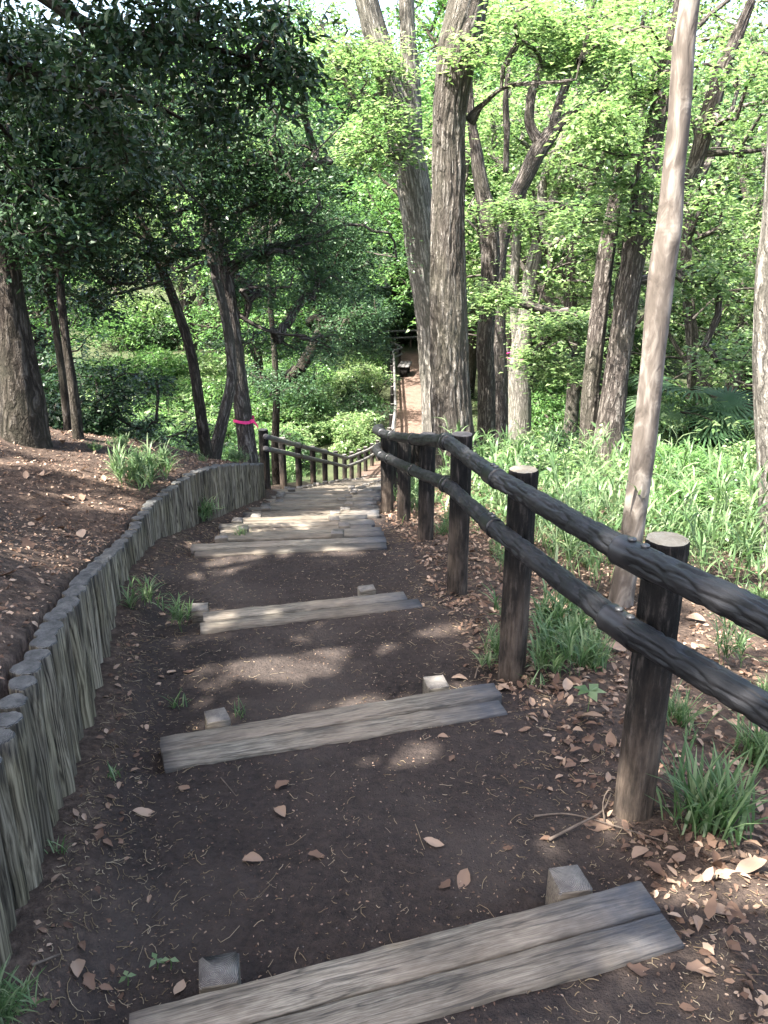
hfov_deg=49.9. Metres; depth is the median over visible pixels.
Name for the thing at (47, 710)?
log retaining wall
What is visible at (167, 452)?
grass clump
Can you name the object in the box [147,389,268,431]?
shrub
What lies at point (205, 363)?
shrub
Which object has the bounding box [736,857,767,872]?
fallen leaf
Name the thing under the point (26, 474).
fallen leaf
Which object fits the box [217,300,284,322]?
shrub
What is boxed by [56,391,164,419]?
shrub
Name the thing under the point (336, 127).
evergreen tree
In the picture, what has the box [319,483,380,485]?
timber step
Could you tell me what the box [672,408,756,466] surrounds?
windmill palm
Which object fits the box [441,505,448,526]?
grass clump
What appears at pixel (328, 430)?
shrub
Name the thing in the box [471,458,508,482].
shrub
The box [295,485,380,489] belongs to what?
timber step
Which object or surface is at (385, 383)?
shrub
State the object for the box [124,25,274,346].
broadleaf tree
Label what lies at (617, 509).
grass clump
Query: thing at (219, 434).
curved tree
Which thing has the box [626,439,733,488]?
shrub
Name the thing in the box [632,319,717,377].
shrub
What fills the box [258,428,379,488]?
log rail fence
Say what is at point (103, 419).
shrub
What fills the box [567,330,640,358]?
shrub
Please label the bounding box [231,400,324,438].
shrub
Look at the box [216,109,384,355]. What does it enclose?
evergreen tree
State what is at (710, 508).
shrub
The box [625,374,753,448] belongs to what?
windmill palm
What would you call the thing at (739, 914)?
fallen leaf
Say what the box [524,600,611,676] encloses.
grass clump
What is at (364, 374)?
shrub
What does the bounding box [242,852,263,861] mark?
fallen leaf
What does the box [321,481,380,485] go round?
timber step
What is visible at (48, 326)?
broadleaf tree
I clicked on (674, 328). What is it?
evergreen tree
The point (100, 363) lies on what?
shrub
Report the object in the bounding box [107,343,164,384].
shrub
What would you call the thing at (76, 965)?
fallen leaf
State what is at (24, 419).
cedar tree
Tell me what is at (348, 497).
timber step
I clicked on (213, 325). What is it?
broadleaf tree
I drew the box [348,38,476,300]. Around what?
broadleaf tree
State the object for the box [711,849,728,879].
fallen leaf
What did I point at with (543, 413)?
shrub
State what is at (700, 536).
bamboo grass
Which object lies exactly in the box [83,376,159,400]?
shrub
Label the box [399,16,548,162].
broadleaf tree
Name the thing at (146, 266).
evergreen tree
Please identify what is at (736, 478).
shrub
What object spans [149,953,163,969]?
seedling
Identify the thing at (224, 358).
shrub
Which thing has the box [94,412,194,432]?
shrub
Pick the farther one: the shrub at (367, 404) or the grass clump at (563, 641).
the shrub at (367, 404)
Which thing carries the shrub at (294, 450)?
on the ground at (474, 842)
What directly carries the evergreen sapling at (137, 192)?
on the ground at (474, 842)
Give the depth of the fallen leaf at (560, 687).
3.35 m
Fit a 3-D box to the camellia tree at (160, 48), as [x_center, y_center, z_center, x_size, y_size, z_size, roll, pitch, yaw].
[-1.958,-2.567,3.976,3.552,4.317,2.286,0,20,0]
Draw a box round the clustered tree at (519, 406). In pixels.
[465,0,717,446]
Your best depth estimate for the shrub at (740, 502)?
6.47 m
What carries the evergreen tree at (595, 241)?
on the ground at (474, 842)
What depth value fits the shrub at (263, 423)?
23.09 m
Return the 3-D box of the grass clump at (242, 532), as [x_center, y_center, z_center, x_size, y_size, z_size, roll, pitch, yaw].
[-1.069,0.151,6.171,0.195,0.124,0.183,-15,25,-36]
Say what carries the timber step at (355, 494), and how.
on the ground at (474, 842)
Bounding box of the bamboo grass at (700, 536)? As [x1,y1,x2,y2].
[437,411,767,596]
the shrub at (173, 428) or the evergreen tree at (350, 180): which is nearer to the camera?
the shrub at (173, 428)
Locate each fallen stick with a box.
[31,953,60,966]
[534,813,662,840]
[548,793,611,840]
[602,790,614,821]
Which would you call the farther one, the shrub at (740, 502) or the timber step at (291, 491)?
the timber step at (291, 491)
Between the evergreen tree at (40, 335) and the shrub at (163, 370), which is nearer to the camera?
the evergreen tree at (40, 335)
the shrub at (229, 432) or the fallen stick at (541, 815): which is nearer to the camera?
the fallen stick at (541, 815)
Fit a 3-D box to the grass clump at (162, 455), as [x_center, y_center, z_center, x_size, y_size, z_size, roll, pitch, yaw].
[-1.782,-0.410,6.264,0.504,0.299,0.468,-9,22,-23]
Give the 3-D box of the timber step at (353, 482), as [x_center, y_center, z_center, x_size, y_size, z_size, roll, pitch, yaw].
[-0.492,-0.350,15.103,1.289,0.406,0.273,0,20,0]
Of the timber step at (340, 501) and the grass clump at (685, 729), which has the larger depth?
the timber step at (340, 501)
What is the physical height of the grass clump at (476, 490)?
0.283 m
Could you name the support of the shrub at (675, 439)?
on the ground at (474, 842)
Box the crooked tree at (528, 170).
[426,0,720,452]
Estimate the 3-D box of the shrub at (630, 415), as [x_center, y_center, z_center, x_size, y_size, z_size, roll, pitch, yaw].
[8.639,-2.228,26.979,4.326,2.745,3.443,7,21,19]
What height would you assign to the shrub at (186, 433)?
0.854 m
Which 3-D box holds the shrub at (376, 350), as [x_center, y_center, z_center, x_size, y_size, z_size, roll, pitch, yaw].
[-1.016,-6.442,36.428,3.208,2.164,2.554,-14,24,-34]
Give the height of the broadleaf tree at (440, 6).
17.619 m
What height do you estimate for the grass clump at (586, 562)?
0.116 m
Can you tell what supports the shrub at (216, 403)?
on the ground at (474, 842)
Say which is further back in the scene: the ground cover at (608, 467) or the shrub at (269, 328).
the shrub at (269, 328)
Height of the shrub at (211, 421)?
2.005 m
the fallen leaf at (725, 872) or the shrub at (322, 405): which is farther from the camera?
the shrub at (322, 405)
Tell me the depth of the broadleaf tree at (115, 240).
46.29 m
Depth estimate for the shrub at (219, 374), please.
30.17 m
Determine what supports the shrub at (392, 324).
on the ground at (474, 842)
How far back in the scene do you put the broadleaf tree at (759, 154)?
12.25 m
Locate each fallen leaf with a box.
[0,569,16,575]
[21,537,35,548]
[23,471,28,478]
[70,959,85,976]
[76,529,85,537]
[79,494,85,500]
[83,972,95,989]
[93,827,103,840]
[132,807,154,816]
[173,979,185,994]
[179,785,189,789]
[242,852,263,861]
[274,805,285,816]
[275,780,288,788]
[308,849,324,857]
[423,837,443,846]
[437,733,447,736]
[439,879,450,888]
[452,674,467,679]
[457,868,470,888]
[518,726,530,730]
[547,685,563,688]
[563,677,572,691]
[577,711,603,717]
[583,818,612,831]
[605,731,616,746]
[606,642,625,650]
[626,962,649,976]
[631,846,648,857]
[644,861,667,877]
[685,959,715,976]
[686,613,705,620]
[703,900,731,914]
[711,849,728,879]
[713,868,737,879]
[724,900,746,923]
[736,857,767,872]
[761,807,767,820]
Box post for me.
[387,342,402,430]
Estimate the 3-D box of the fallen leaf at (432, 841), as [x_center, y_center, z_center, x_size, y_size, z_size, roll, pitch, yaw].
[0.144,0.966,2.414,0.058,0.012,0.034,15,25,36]
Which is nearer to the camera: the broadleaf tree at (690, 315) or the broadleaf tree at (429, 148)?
the broadleaf tree at (690, 315)
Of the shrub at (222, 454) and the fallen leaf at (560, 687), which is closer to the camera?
the fallen leaf at (560, 687)
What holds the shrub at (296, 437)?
on the ground at (474, 842)
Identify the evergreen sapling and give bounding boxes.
[0,3,260,439]
[4,19,214,431]
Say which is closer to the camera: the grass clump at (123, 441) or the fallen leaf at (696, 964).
the fallen leaf at (696, 964)
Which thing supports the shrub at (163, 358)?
on the ground at (474, 842)
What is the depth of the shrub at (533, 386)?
30.60 m
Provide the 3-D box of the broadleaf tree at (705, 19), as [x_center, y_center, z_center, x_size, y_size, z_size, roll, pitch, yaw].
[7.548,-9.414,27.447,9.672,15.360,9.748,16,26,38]
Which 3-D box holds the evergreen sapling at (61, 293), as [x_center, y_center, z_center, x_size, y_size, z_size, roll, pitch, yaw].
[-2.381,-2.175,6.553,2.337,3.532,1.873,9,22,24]
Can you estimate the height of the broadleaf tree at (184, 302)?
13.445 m
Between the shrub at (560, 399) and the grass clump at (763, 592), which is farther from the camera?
the shrub at (560, 399)
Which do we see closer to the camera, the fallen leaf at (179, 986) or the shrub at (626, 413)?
the fallen leaf at (179, 986)
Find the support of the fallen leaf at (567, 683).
on the ground at (474, 842)
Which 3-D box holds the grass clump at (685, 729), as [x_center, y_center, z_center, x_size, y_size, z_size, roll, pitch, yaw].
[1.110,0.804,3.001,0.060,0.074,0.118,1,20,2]
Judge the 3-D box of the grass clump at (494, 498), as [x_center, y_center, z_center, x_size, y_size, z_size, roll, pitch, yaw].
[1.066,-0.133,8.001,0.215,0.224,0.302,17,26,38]
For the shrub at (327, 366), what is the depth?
31.27 m
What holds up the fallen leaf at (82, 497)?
on the ground at (474, 842)
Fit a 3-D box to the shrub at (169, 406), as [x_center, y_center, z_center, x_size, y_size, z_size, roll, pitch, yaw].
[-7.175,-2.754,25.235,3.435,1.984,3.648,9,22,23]
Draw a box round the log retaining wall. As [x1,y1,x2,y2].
[0,462,264,968]
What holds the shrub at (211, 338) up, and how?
on the ground at (474, 842)
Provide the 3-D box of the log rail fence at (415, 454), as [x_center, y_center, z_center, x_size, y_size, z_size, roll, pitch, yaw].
[0.792,-1.256,16.520,1.448,4.931,15.919,4,20,10]
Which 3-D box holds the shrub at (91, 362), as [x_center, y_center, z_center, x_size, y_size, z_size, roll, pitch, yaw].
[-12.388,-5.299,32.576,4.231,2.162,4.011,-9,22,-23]
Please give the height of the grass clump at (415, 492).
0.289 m
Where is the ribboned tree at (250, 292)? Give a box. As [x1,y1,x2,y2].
[81,0,423,462]
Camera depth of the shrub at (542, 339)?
44.27 m
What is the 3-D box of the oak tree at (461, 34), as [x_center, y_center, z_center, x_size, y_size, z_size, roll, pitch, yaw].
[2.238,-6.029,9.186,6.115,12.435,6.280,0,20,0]
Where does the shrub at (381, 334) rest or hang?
on the ground at (474, 842)
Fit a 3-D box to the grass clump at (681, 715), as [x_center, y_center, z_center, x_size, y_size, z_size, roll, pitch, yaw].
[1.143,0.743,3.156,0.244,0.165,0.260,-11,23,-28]
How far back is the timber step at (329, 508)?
8.12 m
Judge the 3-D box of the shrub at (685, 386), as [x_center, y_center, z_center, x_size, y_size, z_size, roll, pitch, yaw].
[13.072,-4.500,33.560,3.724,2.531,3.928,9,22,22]
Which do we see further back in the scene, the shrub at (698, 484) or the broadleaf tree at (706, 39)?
the broadleaf tree at (706, 39)
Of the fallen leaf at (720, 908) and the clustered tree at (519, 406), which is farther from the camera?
the clustered tree at (519, 406)
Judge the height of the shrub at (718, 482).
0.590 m
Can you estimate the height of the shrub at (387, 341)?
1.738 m
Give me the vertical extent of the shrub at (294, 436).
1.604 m
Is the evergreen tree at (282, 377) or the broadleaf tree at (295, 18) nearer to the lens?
the evergreen tree at (282, 377)
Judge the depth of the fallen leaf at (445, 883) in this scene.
2.26 m
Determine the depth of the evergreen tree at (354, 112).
42.25 m
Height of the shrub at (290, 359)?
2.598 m
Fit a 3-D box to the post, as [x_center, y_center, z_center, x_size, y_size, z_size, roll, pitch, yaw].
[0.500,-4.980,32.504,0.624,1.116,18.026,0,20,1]
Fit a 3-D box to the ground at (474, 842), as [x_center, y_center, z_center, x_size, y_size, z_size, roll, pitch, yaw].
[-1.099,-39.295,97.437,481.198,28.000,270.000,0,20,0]
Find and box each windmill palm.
[624,411,671,447]
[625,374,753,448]
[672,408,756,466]
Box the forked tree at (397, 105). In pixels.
[249,0,477,431]
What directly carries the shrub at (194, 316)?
on the ground at (474, 842)
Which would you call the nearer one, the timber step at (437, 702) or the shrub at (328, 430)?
the timber step at (437, 702)
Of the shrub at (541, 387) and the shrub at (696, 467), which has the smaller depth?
the shrub at (696, 467)
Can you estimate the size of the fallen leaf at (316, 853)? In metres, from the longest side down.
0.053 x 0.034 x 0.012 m
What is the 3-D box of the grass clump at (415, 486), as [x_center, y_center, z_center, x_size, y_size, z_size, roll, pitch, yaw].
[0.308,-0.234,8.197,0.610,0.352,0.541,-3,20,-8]
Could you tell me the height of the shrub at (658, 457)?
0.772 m
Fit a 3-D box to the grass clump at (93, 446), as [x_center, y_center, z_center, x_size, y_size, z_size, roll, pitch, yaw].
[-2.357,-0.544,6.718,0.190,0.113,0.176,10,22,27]
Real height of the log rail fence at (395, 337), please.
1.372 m
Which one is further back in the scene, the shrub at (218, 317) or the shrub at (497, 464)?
the shrub at (218, 317)
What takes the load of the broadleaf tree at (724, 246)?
on the ground at (474, 842)
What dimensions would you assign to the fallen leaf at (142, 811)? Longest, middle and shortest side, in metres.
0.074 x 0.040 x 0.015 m
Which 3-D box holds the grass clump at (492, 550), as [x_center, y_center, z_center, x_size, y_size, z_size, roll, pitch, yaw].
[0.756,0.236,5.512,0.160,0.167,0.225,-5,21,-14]
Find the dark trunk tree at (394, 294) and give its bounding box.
[324,74,431,343]
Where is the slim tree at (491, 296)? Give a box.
[466,79,611,456]
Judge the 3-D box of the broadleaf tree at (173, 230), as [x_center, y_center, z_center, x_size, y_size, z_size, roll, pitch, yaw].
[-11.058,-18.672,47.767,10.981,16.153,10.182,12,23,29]
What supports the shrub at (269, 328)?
on the ground at (474, 842)
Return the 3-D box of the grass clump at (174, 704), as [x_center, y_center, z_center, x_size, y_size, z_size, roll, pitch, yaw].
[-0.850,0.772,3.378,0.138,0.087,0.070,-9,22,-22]
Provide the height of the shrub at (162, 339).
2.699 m
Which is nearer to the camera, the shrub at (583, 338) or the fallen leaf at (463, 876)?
the fallen leaf at (463, 876)
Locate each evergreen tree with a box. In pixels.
[17,198,110,388]
[117,210,174,280]
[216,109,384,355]
[216,143,408,484]
[246,61,384,246]
[252,101,398,358]
[288,76,431,324]
[388,2,647,293]
[583,73,637,297]
[610,63,767,429]
[640,76,767,394]
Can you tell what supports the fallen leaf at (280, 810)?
on the ground at (474, 842)
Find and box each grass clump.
[0,955,52,1023]
[44,836,71,853]
[86,438,103,451]
[102,434,183,490]
[105,434,131,448]
[107,761,121,780]
[118,574,165,608]
[121,424,140,438]
[125,437,179,475]
[147,591,193,631]
[156,445,171,455]
[159,687,191,708]
[197,453,208,461]
[198,495,224,521]
[224,445,250,462]
[231,525,251,535]
[234,696,245,719]
[393,478,443,500]
[411,488,437,517]
[434,515,448,535]
[435,467,449,474]
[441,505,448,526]
[469,619,529,670]
[471,477,490,502]
[482,563,594,646]
[485,488,500,505]
[487,539,504,559]
[492,541,504,571]
[521,666,548,686]
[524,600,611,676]
[534,520,586,567]
[542,601,604,646]
[559,624,618,672]
[577,553,590,568]
[598,497,623,522]
[645,726,767,850]
[666,680,722,729]
[684,721,698,745]
[703,610,761,665]
[722,706,767,769]
[732,581,767,598]
[750,671,767,690]
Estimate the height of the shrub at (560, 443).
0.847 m
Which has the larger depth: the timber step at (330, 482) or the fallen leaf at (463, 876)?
the timber step at (330, 482)
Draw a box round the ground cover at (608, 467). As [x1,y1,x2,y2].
[88,380,756,525]
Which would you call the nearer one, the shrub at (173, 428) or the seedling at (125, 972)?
the seedling at (125, 972)
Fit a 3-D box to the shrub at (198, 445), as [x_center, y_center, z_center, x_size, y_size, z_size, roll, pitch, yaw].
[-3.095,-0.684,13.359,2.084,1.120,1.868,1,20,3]
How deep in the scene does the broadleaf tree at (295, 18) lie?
48.08 m
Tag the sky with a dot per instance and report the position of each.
(383, 3)
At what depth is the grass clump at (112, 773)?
2.71 m
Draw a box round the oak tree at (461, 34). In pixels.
[408,0,709,480]
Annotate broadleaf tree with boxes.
[20,140,134,370]
[26,21,156,334]
[29,99,131,368]
[44,95,141,365]
[87,64,260,353]
[113,75,328,313]
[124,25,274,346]
[130,103,230,301]
[164,152,339,403]
[204,0,364,145]
[225,22,405,326]
[328,0,605,398]
[344,50,588,338]
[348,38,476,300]
[386,70,655,373]
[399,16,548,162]
[465,65,738,435]
[470,0,765,399]
[478,0,767,383]
[546,0,767,370]
[568,26,767,416]
[597,65,767,400]
[693,28,767,343]
[694,0,767,178]
[718,135,766,267]
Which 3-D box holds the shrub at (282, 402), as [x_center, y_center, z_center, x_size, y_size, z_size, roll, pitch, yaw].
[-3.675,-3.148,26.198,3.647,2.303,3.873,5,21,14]
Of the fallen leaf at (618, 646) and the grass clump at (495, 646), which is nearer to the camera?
the grass clump at (495, 646)
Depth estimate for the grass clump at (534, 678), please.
3.41 m
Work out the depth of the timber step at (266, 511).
7.64 m
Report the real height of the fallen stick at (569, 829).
0.022 m
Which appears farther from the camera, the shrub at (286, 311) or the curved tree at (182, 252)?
the shrub at (286, 311)
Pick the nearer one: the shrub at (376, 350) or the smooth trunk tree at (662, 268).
the smooth trunk tree at (662, 268)
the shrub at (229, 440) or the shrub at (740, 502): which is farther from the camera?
the shrub at (229, 440)
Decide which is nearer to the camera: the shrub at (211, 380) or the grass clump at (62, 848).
the grass clump at (62, 848)
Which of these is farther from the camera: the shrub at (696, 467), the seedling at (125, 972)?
the shrub at (696, 467)
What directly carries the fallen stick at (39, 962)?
on the ground at (474, 842)
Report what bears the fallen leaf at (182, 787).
on the ground at (474, 842)
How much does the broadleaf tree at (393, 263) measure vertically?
13.233 m
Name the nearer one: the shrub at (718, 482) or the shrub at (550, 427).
the shrub at (718, 482)
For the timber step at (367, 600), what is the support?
on the ground at (474, 842)
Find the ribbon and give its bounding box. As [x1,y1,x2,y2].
[233,415,258,429]
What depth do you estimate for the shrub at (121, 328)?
43.66 m
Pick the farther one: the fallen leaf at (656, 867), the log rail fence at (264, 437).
the log rail fence at (264, 437)
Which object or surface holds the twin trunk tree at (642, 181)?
on the ground at (474, 842)
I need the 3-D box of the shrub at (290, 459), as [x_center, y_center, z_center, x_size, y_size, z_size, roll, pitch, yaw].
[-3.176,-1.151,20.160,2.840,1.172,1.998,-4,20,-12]
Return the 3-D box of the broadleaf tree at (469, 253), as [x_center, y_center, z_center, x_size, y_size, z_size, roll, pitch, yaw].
[4.375,-7.371,26.284,8.579,11.655,7.726,5,21,13]
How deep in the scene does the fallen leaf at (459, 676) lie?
3.56 m
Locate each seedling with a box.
[119,970,135,985]
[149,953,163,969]
[160,957,178,968]
[574,684,606,711]
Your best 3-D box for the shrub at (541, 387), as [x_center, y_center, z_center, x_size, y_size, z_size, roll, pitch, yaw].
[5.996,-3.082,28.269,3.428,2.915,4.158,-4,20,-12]
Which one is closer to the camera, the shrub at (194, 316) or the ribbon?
the ribbon
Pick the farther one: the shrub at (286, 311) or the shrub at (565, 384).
the shrub at (286, 311)
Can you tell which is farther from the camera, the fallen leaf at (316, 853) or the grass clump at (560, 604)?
the grass clump at (560, 604)
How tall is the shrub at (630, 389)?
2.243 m
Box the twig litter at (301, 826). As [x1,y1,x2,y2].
[3,522,767,1023]
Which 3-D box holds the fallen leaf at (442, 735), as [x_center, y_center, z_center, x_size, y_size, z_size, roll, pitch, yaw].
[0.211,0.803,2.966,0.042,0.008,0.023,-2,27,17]
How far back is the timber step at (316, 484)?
12.44 m
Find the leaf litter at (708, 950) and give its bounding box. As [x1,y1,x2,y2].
[0,428,767,1023]
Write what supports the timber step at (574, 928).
on the ground at (474, 842)
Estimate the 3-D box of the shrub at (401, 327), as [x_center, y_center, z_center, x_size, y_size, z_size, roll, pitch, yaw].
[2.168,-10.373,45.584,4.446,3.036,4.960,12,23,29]
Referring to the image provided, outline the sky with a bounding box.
[0,0,767,118]
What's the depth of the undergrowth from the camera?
7.08 m
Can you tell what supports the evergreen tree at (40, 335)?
on the ground at (474, 842)
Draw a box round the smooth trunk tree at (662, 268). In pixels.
[608,0,699,607]
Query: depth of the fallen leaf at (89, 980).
1.93 m
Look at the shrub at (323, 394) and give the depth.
27.32 m
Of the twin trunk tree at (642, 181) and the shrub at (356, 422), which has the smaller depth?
the twin trunk tree at (642, 181)
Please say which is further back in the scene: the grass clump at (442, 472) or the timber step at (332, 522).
the grass clump at (442, 472)
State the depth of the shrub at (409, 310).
44.15 m
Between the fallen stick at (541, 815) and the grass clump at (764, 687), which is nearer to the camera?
the fallen stick at (541, 815)
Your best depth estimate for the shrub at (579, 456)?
9.19 m
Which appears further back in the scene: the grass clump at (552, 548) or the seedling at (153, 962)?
the grass clump at (552, 548)
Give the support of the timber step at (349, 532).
on the ground at (474, 842)
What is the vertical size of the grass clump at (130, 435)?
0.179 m
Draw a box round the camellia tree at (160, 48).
[0,0,348,270]
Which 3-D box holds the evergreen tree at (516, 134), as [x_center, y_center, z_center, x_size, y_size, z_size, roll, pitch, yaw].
[6.034,-13.805,37.361,11.593,16.559,12.322,-17,26,-39]
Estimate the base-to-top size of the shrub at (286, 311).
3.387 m
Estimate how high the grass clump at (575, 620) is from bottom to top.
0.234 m
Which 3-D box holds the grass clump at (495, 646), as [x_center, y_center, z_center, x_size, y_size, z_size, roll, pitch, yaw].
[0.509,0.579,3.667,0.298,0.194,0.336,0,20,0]
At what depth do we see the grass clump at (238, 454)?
9.07 m
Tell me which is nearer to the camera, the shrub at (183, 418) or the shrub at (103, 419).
the shrub at (103, 419)
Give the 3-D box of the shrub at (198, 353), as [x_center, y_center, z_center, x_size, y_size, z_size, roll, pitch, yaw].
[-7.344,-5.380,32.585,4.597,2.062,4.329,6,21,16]
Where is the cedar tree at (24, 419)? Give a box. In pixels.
[0,1,173,448]
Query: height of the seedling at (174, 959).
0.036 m
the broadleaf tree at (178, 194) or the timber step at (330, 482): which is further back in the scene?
the broadleaf tree at (178, 194)
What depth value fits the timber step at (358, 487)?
10.91 m
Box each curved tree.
[21,64,269,458]
[67,18,344,459]
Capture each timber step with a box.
[129,865,684,1023]
[160,675,507,772]
[190,529,386,557]
[191,584,422,634]
[218,516,374,532]
[220,522,383,542]
[243,506,379,517]
[243,510,371,522]
[246,501,379,513]
[264,494,376,504]
[270,497,375,506]
[272,490,380,500]
[273,485,373,491]
[277,487,380,494]
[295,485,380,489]
[296,486,380,492]
[307,484,380,487]
[313,482,380,486]
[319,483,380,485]
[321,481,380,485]
[328,481,380,483]
[331,480,380,482]
[337,479,380,481]
[344,478,373,480]
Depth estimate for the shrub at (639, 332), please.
43.88 m
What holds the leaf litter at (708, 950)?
on the ground at (474, 842)
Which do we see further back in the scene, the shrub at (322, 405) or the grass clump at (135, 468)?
the shrub at (322, 405)
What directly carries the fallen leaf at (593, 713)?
on the ground at (474, 842)
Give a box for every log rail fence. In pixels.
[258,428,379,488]
[372,424,767,821]
[379,329,416,348]
[384,427,476,502]
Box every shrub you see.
[37,349,121,433]
[42,359,185,441]
[52,356,122,388]
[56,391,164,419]
[76,302,159,352]
[76,358,112,392]
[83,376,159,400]
[91,377,172,404]
[93,349,122,386]
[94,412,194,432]
[100,279,197,347]
[103,340,189,389]
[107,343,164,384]
[108,393,185,423]
[113,410,214,454]
[119,410,180,441]
[120,387,183,418]
[127,309,201,349]
[134,361,210,399]
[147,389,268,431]
[151,378,213,414]
[152,373,251,399]
[153,300,220,339]
[159,401,217,434]
[161,427,238,460]
[171,439,237,461]
[172,438,238,462]
[174,416,270,447]
[177,348,217,367]
[177,376,267,422]
[178,357,226,379]
[180,365,226,379]
[181,413,271,470]
[182,394,271,428]
[194,297,240,331]
[195,317,245,353]
[200,352,271,373]
[202,355,226,379]
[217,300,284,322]
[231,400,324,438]
[232,380,327,429]
[241,309,303,353]
[244,344,335,382]
[246,350,301,367]
[247,356,342,397]
[248,367,343,430]
[254,420,317,456]
[255,301,342,345]
[255,421,304,469]
[255,427,318,474]
[256,424,315,455]
[257,434,308,473]
[257,447,294,484]
[258,447,309,480]
[263,393,334,427]
[278,351,344,385]
[285,435,309,480]
[306,374,372,417]
[309,417,368,445]
[313,406,363,435]
[315,409,384,460]
[323,354,378,392]
[324,362,399,401]
[324,389,399,434]
[335,372,401,401]
[342,344,395,377]
[343,283,416,338]
[343,351,387,376]
[343,393,388,421]
[355,332,399,354]
[357,301,414,336]
[362,320,390,339]
[362,332,393,345]
[372,351,389,365]
[384,297,416,344]
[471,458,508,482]
[473,364,566,404]
[477,386,580,433]
[503,429,597,482]
[504,415,578,469]
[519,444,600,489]
[531,314,565,353]
[531,382,539,399]
[531,388,599,434]
[531,424,562,442]
[533,375,581,426]
[548,451,614,490]
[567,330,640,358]
[611,442,724,502]
[620,444,730,499]
[623,391,754,467]
[624,401,679,425]
[625,403,634,426]
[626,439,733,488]
[627,373,637,404]
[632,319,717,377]
[634,326,681,359]
[646,469,757,532]
[657,471,753,514]
[658,430,753,462]
[663,373,740,404]
[673,485,757,556]
[675,380,723,407]
[684,477,755,541]
[698,464,745,486]
[721,435,756,479]
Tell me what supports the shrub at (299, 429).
on the ground at (474, 842)
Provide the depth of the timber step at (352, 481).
16.11 m
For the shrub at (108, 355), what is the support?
on the ground at (474, 842)
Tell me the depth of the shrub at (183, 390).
26.77 m
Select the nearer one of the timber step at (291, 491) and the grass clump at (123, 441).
the grass clump at (123, 441)
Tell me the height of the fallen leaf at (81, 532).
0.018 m
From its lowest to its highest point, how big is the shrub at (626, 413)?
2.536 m
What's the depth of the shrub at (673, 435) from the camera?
10.22 m
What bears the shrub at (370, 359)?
on the ground at (474, 842)
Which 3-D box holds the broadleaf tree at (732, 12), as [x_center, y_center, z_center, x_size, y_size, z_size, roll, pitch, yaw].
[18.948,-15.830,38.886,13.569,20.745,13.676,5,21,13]
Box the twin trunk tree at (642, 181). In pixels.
[537,0,767,489]
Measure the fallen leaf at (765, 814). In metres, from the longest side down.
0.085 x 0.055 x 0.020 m
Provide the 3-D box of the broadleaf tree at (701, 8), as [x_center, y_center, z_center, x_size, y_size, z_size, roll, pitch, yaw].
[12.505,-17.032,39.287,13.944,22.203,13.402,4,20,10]
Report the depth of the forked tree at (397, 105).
11.35 m
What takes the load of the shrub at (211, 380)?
on the ground at (474, 842)
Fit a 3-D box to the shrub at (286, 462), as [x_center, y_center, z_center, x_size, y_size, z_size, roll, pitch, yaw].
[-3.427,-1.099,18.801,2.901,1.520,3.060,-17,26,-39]
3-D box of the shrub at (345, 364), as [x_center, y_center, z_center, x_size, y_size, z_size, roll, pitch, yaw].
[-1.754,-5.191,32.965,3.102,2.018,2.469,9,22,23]
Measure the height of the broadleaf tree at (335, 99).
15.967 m
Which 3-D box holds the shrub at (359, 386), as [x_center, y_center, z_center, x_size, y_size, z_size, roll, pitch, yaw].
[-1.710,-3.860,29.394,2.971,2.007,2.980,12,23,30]
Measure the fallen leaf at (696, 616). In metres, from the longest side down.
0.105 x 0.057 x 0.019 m
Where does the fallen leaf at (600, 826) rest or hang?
on the ground at (474, 842)
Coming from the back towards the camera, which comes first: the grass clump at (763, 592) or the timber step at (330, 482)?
the timber step at (330, 482)
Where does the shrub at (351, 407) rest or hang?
on the ground at (474, 842)
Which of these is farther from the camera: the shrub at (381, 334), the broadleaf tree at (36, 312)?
the shrub at (381, 334)
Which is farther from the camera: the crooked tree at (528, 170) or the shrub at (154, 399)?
the shrub at (154, 399)
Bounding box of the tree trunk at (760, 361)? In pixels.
[752,121,767,566]
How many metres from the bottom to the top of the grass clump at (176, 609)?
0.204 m
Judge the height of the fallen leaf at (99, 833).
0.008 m
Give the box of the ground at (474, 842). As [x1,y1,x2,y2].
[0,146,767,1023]
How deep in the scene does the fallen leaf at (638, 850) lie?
2.35 m
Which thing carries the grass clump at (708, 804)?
on the ground at (474, 842)
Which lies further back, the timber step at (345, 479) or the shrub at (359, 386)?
the shrub at (359, 386)
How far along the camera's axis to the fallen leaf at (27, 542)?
3.92 m
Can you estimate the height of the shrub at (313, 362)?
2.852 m
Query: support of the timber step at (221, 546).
on the ground at (474, 842)
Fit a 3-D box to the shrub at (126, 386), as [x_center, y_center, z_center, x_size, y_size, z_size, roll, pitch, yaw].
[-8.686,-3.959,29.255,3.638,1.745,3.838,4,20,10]
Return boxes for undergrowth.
[81,404,766,574]
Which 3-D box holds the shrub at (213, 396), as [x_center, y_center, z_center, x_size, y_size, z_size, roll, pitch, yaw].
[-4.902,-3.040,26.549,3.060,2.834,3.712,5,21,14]
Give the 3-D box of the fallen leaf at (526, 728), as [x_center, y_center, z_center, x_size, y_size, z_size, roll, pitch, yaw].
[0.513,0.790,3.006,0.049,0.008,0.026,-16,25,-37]
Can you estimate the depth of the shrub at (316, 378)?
29.75 m
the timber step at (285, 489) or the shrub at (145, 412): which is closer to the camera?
the timber step at (285, 489)
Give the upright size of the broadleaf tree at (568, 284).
10.827 m
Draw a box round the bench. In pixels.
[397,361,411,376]
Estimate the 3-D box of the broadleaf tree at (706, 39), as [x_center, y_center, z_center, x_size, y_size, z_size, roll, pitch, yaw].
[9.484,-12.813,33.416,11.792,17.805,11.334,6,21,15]

